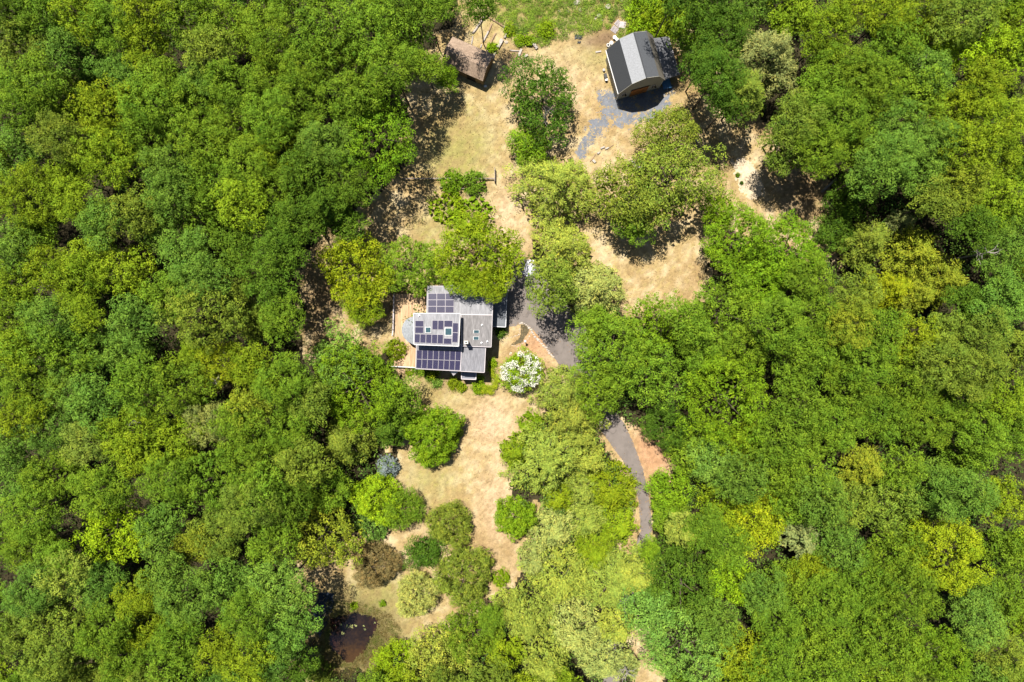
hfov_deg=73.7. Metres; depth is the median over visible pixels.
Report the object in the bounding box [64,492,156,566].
oak tree
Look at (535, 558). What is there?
pine tree
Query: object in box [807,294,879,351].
oak tree
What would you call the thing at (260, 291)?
oak tree
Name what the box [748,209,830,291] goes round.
maple tree
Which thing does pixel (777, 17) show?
oak tree
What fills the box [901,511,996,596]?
oak tree
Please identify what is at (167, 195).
oak tree
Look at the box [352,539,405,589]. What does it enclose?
tree
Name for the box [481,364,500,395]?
hedge
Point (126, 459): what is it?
oak tree
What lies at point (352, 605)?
shrub
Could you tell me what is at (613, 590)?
pine tree
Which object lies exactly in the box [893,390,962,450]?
oak tree
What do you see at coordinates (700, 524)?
oak tree
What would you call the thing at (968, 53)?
oak tree
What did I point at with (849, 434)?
oak tree
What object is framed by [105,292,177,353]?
oak tree
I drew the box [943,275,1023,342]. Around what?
oak tree
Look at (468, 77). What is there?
door
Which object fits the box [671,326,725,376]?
oak tree
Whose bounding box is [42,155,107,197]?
oak tree
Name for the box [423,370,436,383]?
shrub
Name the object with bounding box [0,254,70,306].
oak tree
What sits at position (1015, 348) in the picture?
oak tree
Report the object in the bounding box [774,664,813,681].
oak tree
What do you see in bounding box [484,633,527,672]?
pine tree
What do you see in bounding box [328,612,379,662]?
pond water
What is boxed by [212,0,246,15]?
oak tree
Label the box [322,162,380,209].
oak tree
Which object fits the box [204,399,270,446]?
oak tree
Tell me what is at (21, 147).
oak tree
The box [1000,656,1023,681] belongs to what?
oak tree
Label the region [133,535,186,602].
oak tree
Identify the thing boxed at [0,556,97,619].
oak tree
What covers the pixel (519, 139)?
oak tree
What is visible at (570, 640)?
pine tree
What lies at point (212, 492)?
oak tree
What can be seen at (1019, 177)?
oak tree
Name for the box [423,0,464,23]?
oak tree
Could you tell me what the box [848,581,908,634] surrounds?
oak tree
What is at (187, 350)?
oak tree
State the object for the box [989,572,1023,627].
oak tree
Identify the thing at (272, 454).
oak tree
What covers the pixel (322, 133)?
oak tree
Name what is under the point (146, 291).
oak tree
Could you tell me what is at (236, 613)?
oak tree
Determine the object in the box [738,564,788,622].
oak tree
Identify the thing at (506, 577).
shrub
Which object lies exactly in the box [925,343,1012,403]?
oak tree
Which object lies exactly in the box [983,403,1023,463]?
oak tree
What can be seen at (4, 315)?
oak tree
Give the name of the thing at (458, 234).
maple tree
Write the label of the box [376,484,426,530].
maple tree
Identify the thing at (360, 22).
oak tree
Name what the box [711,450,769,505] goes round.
oak tree
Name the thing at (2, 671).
oak tree
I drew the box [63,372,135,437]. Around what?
oak tree
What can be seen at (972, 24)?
oak tree
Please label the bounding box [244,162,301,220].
oak tree
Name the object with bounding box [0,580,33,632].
oak tree
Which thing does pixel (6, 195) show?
oak tree
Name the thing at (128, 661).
oak tree
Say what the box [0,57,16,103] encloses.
oak tree
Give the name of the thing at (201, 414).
oak tree
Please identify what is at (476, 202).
bush
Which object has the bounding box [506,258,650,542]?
leaf debris
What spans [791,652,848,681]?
oak tree
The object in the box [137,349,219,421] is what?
oak tree
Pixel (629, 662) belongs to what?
pine tree
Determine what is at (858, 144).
oak tree
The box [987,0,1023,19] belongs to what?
oak tree
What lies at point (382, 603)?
shrub
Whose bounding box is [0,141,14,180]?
oak tree
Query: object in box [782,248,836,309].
oak tree
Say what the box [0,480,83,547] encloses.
oak tree
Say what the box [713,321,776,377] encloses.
oak tree
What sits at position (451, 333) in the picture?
house
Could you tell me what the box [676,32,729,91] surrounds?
oak tree
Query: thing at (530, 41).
shrub
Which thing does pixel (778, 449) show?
oak tree
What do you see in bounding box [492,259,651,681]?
driveway
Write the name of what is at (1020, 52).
oak tree
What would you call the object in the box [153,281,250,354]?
oak tree
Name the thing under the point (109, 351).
oak tree
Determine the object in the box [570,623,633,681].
pine tree
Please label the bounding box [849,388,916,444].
oak tree
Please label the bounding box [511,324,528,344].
flower bed
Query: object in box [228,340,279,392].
oak tree
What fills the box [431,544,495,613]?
tree
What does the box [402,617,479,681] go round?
oak tree
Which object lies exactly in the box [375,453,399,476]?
spruce tree
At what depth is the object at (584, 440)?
130.14 m
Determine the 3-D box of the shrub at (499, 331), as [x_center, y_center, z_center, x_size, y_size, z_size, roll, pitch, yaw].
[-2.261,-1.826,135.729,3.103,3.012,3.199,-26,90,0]
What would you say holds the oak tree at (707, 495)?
on the ground at (70, 230)
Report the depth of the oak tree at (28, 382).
121.75 m
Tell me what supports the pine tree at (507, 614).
on the ground at (70, 230)
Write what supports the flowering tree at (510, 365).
on the ground at (70, 230)
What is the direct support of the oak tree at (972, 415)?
on the ground at (70, 230)
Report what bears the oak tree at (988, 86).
on the ground at (70, 230)
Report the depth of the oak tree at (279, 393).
120.09 m
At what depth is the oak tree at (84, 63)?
124.53 m
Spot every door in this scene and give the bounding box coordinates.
[467,75,475,81]
[629,88,639,96]
[638,86,648,93]
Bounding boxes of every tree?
[0,0,80,51]
[0,15,78,81]
[0,49,98,119]
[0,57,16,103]
[0,87,45,134]
[0,121,55,185]
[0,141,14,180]
[0,157,77,229]
[0,169,24,217]
[0,214,61,274]
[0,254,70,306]
[0,271,11,298]
[0,288,53,340]
[0,321,66,378]
[0,326,62,378]
[0,347,16,396]
[0,366,82,417]
[0,392,63,441]
[0,423,61,470]
[0,453,54,505]
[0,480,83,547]
[0,516,44,563]
[0,525,84,574]
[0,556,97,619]
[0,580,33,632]
[0,604,66,663]
[0,623,18,661]
[0,652,24,681]
[0,666,46,681]
[4,0,92,56]
[6,211,76,261]
[12,616,110,681]
[14,293,101,350]
[16,445,96,501]
[18,582,96,655]
[20,243,84,293]
[20,400,95,457]
[22,107,112,165]
[29,17,110,82]
[30,543,124,602]
[32,531,113,580]
[33,67,102,127]
[35,359,108,413]
[36,324,102,376]
[41,250,120,309]
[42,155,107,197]
[45,663,102,681]
[46,0,118,48]
[48,175,130,227]
[59,294,131,334]
[59,416,123,467]
[59,630,112,681]
[60,33,122,86]
[61,73,142,147]
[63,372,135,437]
[64,123,151,190]
[64,227,120,278]
[64,460,157,519]
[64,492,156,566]
[65,323,126,373]
[65,556,144,613]
[72,189,147,254]
[73,597,149,661]
[76,0,139,56]
[86,0,126,11]
[91,403,173,460]
[93,51,156,95]
[93,242,164,296]
[95,628,160,681]
[98,326,162,375]
[101,431,166,478]
[103,182,179,241]
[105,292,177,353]
[105,349,187,416]
[109,569,165,620]
[112,0,184,43]
[112,13,182,73]
[113,108,179,170]
[113,597,169,654]
[114,65,180,133]
[119,662,169,681]
[132,502,191,546]
[133,451,208,505]
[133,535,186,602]
[134,143,197,192]
[135,203,181,259]
[137,52,199,103]
[137,269,200,322]
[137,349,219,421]
[139,167,201,228]
[144,653,208,681]
[145,612,205,674]
[148,413,206,469]
[152,563,229,627]
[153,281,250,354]
[155,225,222,288]
[157,0,226,56]
[164,75,225,139]
[164,107,238,177]
[166,254,234,308]
[167,441,241,518]
[168,523,218,573]
[173,181,231,248]
[175,58,224,96]
[175,148,239,206]
[178,339,202,367]
[179,23,242,84]
[179,399,237,447]
[185,502,247,562]
[192,0,262,60]
[193,612,256,675]
[194,338,250,391]
[200,555,257,618]
[201,54,264,111]
[201,665,243,681]
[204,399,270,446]
[207,87,273,157]
[207,178,269,233]
[207,227,262,276]
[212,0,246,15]
[214,432,271,490]
[216,271,257,303]
[216,476,284,535]
[216,578,281,647]
[218,133,277,191]
[220,622,284,681]
[222,381,273,437]
[227,298,274,341]
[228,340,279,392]
[232,253,302,305]
[233,458,289,522]
[239,0,297,67]
[239,87,301,151]
[242,555,318,620]
[243,425,288,479]
[243,613,300,681]
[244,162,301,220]
[244,517,302,572]
[245,207,293,260]
[248,52,297,105]
[249,350,313,407]
[252,226,312,273]
[253,0,308,25]
[254,114,308,178]
[256,292,311,349]
[257,592,324,651]
[261,398,316,453]
[264,475,313,532]
[265,195,326,244]
[267,640,320,681]
[269,435,336,492]
[273,65,329,131]
[277,38,335,98]
[277,143,331,199]
[277,495,366,570]
[286,373,331,427]
[288,0,362,72]
[294,115,358,174]
[295,464,353,513]
[301,0,340,27]
[303,315,372,392]
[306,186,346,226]
[312,229,395,310]
[312,338,407,434]
[313,201,373,246]
[314,30,382,90]
[315,66,384,126]
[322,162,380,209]
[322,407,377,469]
[327,84,417,189]
[334,0,405,71]
[338,277,385,328]
[347,471,403,527]
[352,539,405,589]
[357,668,389,681]
[359,0,385,11]
[364,30,420,105]
[369,636,421,681]
[371,408,410,448]
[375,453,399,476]
[376,234,444,298]
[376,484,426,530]
[377,6,433,58]
[377,371,421,427]
[380,0,424,34]
[384,669,420,681]
[395,568,440,618]
[400,403,466,468]
[400,530,447,570]
[401,0,455,48]
[401,47,449,88]
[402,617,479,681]
[419,663,467,681]
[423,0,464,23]
[423,499,472,551]
[431,208,525,299]
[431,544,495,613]
[433,61,459,94]
[438,599,505,668]
[441,263,479,299]
[458,0,499,44]
[461,653,514,681]
[471,262,512,303]
[477,597,504,636]
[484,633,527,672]
[488,585,525,622]
[493,494,538,542]
[496,344,545,393]
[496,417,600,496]
[497,52,577,151]
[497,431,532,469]
[502,155,600,230]
[503,581,557,642]
[504,123,552,171]
[508,669,541,681]
[515,538,554,576]
[517,541,594,605]
[520,623,569,681]
[525,252,579,318]
[525,494,583,552]
[527,364,594,419]
[528,216,594,283]
[539,392,611,440]
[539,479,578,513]
[539,590,600,653]
[543,107,552,127]
[547,664,582,681]
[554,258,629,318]
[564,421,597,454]
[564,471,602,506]
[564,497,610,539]
[565,312,660,389]
[565,536,652,609]
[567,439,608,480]
[567,456,641,514]
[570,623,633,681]
[572,303,613,338]
[574,529,615,571]
[575,363,624,424]
[585,152,666,232]
[595,605,636,644]
[597,504,640,545]
[607,336,692,411]
[608,201,656,248]
[615,551,657,595]
[616,581,674,642]
[616,653,641,680]
[618,647,637,681]
[619,139,727,232]
[622,288,692,356]
[624,0,669,33]
[628,103,701,158]
[632,532,725,624]
[635,527,660,564]
[635,598,736,681]
[638,399,692,451]
[639,0,690,39]
[643,460,694,519]
[645,0,695,37]
[649,491,689,537]
[660,297,716,345]
[662,425,715,482]
[663,511,701,548]
[666,0,716,66]
[669,670,708,681]
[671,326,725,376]
[674,350,774,455]
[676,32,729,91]
[680,502,724,552]
[682,268,760,354]
[685,0,735,34]
[685,434,746,488]
[689,46,750,109]
[689,467,760,530]
[694,0,754,67]
[694,595,746,648]
[695,186,740,234]
[698,201,774,276]
[699,521,756,573]
[704,84,750,129]
[707,553,762,606]
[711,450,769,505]
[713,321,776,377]
[714,623,769,679]
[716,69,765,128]
[716,650,774,681]
[721,418,768,469]
[723,0,778,28]
[724,480,796,558]
[726,28,799,99]
[730,250,794,310]
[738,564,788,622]
[739,628,797,681]
[741,291,811,355]
[744,409,808,466]
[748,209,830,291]
[749,444,807,502]
[751,592,806,654]
[755,126,814,177]
[757,558,818,609]
[762,86,831,149]
[763,375,832,429]
[766,0,826,36]
[767,485,818,526]
[769,329,829,393]
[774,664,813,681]
[775,448,837,497]
[777,516,822,560]
[779,418,841,465]
[780,0,813,5]
[780,285,841,339]
[781,122,848,180]
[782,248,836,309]
[785,615,843,676]
[788,63,851,123]
[788,472,858,527]
[788,550,839,588]
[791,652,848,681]
[793,0,859,66]
[798,314,857,372]
[800,568,861,630]
[801,38,859,91]
[805,208,856,253]
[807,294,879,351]
[808,521,868,572]
[809,87,872,144]
[809,396,871,453]
[811,477,876,528]
[815,359,878,419]
[817,618,878,681]
[819,169,878,222]
[822,0,876,34]
[822,145,908,203]
[823,120,892,171]
[827,44,888,108]
[827,331,901,392]
[827,549,890,621]
[831,261,886,322]
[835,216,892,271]
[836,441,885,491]
[840,59,909,121]
[842,127,928,181]
[845,305,911,354]
[845,652,902,681]
[846,465,926,537]
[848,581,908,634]
[848,613,933,681]
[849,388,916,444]
[851,0,921,45]
[858,8,929,85]
[858,518,930,592]
[861,268,915,313]
[864,442,929,490]
[869,93,932,152]
[870,63,951,123]
[875,348,940,422]
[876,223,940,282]
[877,564,945,623]
[880,0,923,5]
[881,147,953,197]
[884,174,972,223]
[884,313,944,364]
[885,208,915,235]
[887,617,975,681]
[889,276,941,316]
[889,331,979,396]
[890,45,957,97]
[890,115,965,174]
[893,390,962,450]
[894,455,963,517]
[899,0,951,12]
[899,659,943,681]
[900,7,950,57]
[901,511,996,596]
[904,155,993,217]
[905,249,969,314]
[910,309,976,349]
[913,0,1005,52]
[916,118,1006,181]
[916,464,1001,525]
[922,203,1010,250]
[923,588,1009,652]
[925,88,984,134]
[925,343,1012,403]
[927,433,990,487]
[929,281,992,320]
[930,409,1013,470]
[931,25,994,76]
[931,376,997,432]
[934,0,996,16]
[936,54,1020,115]
[936,569,1011,615]
[937,93,1023,151]
[941,244,1001,263]
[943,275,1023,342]
[943,304,1017,363]
[948,174,1023,229]
[951,661,1015,681]
[952,622,1023,681]
[958,372,1023,430]
[959,215,1023,287]
[960,22,1023,86]
[963,474,1023,526]
[965,525,1023,576]
[966,137,1023,197]
[972,0,1023,46]
[982,259,1023,319]
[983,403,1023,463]
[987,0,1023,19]
[987,525,1023,570]
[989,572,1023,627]
[990,329,1023,377]
[995,19,1023,64]
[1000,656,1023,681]
[1001,158,1023,198]
[1002,197,1023,239]
[1002,600,1023,645]
[1007,252,1023,288]
[1009,84,1023,126]
[1010,394,1023,424]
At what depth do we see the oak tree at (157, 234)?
123.30 m
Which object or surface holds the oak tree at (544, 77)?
on the ground at (70, 230)
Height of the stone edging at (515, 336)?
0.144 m
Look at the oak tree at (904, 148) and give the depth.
117.19 m
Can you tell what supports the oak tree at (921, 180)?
on the ground at (70, 230)
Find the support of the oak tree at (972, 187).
on the ground at (70, 230)
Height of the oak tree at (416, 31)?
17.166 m
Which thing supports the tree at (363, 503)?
on the ground at (70, 230)
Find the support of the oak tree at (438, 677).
on the ground at (70, 230)
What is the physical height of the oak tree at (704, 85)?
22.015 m
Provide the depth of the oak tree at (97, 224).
117.59 m
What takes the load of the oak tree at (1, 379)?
on the ground at (70, 230)
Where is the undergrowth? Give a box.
[0,0,1023,681]
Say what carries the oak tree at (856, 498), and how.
on the ground at (70, 230)
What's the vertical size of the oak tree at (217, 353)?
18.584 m
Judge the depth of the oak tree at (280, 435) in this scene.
123.52 m
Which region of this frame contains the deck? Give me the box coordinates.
[391,294,426,372]
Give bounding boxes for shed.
[442,37,493,84]
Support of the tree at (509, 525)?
on the lawn at (484, 158)
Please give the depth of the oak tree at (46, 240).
123.63 m
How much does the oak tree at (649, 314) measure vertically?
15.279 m
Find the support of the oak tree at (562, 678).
on the ground at (70, 230)
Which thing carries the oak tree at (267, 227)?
on the ground at (70, 230)
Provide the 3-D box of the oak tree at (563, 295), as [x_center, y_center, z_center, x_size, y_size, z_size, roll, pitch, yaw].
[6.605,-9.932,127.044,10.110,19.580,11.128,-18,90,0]
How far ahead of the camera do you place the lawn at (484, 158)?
136.50 m
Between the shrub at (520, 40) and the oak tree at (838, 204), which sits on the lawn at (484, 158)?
the shrub at (520, 40)
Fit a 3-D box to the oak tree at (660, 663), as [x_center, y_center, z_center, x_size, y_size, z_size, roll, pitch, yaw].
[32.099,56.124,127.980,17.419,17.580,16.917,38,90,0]
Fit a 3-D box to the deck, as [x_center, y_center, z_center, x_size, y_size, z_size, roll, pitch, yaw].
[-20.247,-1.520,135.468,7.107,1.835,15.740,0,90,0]
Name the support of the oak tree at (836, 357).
on the ground at (70, 230)
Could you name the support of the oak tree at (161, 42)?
on the ground at (70, 230)
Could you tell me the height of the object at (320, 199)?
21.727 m
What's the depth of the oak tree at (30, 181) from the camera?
121.11 m
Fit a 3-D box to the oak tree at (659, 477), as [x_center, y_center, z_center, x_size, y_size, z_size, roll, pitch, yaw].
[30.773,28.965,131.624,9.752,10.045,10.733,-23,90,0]
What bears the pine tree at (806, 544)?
on the ground at (70, 230)
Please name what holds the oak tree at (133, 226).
on the ground at (70, 230)
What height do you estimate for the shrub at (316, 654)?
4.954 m
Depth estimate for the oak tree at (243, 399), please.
121.32 m
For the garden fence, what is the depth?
136.03 m
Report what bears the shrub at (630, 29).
on the lawn at (484, 158)
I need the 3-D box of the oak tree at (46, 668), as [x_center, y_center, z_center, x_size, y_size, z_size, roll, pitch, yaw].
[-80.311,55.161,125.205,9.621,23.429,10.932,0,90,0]
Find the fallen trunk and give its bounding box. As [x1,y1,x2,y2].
[820,178,836,192]
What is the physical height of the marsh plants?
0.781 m
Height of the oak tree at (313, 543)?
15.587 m
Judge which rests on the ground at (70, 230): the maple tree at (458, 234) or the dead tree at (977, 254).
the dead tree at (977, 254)
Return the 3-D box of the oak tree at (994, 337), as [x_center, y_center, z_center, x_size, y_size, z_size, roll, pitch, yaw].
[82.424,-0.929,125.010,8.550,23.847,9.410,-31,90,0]
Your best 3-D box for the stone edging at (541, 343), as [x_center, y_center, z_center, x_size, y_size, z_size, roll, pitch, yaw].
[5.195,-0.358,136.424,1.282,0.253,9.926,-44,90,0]
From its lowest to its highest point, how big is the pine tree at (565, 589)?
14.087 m
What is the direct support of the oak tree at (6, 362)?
on the ground at (70, 230)
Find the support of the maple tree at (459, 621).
on the ground at (70, 230)
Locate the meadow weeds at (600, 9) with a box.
[493,0,689,46]
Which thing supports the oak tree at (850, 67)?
on the ground at (70, 230)
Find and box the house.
[402,285,492,379]
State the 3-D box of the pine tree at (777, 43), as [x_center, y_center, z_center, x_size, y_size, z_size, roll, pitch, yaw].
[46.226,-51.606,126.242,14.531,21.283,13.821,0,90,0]
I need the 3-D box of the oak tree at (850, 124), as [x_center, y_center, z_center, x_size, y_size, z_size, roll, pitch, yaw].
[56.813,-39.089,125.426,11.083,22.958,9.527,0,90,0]
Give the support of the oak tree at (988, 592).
on the ground at (70, 230)
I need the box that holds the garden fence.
[402,167,494,188]
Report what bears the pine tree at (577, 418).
on the ground at (70, 230)
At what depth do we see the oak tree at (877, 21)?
120.23 m
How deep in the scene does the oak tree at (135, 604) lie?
117.93 m
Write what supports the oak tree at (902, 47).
on the ground at (70, 230)
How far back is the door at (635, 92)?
134.73 m
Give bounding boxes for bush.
[426,187,464,224]
[446,195,496,238]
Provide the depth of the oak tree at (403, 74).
116.09 m
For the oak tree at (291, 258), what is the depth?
117.77 m
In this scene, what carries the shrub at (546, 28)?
on the lawn at (484, 158)
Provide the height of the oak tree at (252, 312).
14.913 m
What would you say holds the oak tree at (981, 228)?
on the ground at (70, 230)
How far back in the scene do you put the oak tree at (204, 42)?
117.05 m
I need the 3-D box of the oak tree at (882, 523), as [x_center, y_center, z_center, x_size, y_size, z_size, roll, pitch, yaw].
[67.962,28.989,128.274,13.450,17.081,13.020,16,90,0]
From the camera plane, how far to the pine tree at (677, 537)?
123.25 m
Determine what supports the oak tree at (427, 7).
on the ground at (70, 230)
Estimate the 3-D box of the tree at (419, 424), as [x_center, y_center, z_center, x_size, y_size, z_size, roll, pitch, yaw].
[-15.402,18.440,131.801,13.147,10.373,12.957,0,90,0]
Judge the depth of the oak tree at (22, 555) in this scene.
120.94 m
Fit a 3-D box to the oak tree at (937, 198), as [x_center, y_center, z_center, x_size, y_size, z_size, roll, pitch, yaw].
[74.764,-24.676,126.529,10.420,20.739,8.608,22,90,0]
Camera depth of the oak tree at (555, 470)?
129.97 m
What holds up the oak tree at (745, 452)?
on the ground at (70, 230)
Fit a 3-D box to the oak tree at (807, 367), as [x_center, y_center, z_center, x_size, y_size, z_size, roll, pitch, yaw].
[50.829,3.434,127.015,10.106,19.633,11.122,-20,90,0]
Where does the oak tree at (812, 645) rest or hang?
on the ground at (70, 230)
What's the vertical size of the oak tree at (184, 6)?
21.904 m
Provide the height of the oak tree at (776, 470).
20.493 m
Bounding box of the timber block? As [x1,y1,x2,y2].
[497,38,503,47]
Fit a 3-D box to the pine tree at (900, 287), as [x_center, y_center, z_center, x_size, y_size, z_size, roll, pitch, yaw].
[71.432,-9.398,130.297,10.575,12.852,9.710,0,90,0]
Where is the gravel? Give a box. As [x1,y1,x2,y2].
[575,84,678,159]
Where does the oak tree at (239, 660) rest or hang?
on the ground at (70, 230)
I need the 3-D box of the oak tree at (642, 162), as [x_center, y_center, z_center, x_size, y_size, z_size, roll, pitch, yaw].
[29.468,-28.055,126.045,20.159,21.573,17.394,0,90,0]
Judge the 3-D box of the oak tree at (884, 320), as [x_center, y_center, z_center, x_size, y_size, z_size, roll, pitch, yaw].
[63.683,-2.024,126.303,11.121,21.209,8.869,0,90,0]
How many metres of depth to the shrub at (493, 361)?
135.64 m
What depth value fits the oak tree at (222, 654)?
118.88 m
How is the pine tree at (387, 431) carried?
on the ground at (70, 230)
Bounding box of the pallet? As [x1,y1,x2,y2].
[619,21,625,27]
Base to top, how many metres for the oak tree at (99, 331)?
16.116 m
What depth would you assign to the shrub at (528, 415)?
135.14 m
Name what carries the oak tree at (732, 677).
on the ground at (70, 230)
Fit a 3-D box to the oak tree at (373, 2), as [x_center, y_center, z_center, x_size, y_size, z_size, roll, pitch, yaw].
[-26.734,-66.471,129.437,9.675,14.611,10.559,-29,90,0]
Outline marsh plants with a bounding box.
[302,600,403,681]
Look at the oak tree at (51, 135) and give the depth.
117.59 m
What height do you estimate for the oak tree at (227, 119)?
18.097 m
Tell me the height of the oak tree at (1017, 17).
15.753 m
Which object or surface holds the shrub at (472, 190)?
on the lawn at (484, 158)
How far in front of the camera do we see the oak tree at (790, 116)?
119.06 m
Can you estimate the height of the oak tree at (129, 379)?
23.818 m
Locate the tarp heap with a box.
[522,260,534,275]
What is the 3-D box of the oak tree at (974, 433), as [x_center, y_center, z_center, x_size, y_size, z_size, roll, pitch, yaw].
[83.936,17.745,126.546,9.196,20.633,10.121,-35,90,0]
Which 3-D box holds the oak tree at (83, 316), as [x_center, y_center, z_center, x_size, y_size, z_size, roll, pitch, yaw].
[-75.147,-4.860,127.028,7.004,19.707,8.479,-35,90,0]
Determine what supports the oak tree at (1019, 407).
on the ground at (70, 230)
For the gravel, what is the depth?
136.49 m
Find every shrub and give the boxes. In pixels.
[305,642,322,664]
[308,655,337,681]
[349,601,358,612]
[352,512,391,543]
[378,599,385,606]
[382,337,408,360]
[404,365,414,374]
[411,368,425,378]
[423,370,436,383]
[428,370,441,377]
[429,376,442,388]
[437,168,465,196]
[446,375,462,391]
[455,382,467,392]
[458,167,488,197]
[470,379,487,395]
[476,374,484,382]
[486,42,499,53]
[487,358,498,367]
[491,566,511,587]
[494,327,508,340]
[501,20,519,38]
[511,31,527,46]
[515,407,545,436]
[524,31,536,47]
[535,18,556,42]
[626,20,640,34]
[645,21,666,37]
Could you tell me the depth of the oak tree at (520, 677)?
126.17 m
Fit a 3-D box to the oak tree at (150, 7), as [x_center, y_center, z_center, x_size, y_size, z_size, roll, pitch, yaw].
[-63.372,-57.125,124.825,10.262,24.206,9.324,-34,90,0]
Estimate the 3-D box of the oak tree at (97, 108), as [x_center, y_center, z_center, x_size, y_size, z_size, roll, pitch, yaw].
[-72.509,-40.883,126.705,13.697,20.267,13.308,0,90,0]
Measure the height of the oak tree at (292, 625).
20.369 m
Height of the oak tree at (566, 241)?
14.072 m
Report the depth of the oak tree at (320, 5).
121.21 m
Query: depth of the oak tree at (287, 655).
120.12 m
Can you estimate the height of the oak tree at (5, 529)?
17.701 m
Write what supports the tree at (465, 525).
on the lawn at (484, 158)
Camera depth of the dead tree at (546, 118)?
128.14 m
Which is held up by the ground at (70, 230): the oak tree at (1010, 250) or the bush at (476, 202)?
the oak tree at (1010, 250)
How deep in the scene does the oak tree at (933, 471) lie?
123.36 m
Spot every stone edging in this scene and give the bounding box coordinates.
[500,329,530,346]
[519,322,554,357]
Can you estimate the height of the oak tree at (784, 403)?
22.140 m
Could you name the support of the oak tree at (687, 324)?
on the ground at (70, 230)
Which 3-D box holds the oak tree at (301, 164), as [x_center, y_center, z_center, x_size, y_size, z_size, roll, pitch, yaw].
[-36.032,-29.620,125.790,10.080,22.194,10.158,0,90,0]
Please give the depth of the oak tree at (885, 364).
118.13 m
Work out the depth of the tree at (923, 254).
128.32 m
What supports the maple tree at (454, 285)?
on the ground at (70, 230)
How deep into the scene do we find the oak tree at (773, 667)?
120.58 m
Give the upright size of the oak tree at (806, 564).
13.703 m
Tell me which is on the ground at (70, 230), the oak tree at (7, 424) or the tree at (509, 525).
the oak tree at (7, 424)
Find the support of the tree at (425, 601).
on the lawn at (484, 158)
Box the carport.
[492,286,507,326]
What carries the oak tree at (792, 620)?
on the ground at (70, 230)
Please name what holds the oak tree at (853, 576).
on the ground at (70, 230)
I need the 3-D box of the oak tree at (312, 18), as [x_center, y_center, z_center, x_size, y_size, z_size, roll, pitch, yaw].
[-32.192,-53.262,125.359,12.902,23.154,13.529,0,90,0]
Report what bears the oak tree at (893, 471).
on the ground at (70, 230)
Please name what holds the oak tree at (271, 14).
on the ground at (70, 230)
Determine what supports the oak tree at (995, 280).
on the ground at (70, 230)
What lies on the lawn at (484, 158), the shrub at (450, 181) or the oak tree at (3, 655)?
the shrub at (450, 181)
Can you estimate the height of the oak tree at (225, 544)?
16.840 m
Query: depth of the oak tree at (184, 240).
121.35 m
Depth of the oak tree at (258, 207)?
117.60 m
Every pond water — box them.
[311,592,334,636]
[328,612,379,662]
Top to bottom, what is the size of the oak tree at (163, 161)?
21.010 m
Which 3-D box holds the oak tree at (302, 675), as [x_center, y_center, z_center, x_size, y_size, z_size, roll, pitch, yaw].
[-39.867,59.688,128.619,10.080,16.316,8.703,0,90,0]
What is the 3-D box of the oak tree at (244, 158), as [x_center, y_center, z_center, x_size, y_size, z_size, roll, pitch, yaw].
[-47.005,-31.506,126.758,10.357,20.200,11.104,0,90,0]
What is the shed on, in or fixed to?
on the lawn at (484, 158)
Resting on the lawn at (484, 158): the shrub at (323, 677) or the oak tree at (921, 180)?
the shrub at (323, 677)
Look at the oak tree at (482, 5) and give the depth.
120.39 m
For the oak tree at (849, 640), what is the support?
on the ground at (70, 230)
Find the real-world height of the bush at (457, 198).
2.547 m
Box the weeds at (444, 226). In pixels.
[301,24,609,344]
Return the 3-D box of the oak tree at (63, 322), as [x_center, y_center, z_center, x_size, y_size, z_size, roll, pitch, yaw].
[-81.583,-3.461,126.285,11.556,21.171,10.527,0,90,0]
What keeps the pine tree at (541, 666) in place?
on the ground at (70, 230)
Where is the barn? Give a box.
[605,31,679,99]
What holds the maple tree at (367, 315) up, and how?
on the lawn at (484, 158)
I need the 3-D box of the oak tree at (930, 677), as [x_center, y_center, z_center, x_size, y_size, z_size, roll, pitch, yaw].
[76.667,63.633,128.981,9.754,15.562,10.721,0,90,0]
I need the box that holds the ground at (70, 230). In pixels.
[0,0,1023,681]
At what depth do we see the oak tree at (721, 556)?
125.04 m
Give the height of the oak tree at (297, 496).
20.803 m
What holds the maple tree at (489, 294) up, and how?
on the lawn at (484, 158)
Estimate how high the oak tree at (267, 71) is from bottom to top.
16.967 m
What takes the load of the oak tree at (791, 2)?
on the ground at (70, 230)
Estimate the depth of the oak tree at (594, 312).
128.16 m
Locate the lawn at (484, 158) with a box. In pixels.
[288,0,846,681]
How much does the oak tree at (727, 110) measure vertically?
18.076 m
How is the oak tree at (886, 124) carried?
on the ground at (70, 230)
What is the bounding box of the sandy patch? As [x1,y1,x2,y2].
[730,155,764,199]
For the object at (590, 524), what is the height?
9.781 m
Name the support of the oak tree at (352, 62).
on the ground at (70, 230)
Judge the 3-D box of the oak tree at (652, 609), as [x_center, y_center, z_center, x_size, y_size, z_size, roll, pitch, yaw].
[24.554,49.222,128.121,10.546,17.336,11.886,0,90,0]
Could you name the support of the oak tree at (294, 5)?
on the ground at (70, 230)
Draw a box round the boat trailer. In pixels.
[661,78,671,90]
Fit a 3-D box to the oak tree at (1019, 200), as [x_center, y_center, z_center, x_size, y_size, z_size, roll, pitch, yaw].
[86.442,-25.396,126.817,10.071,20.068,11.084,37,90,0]

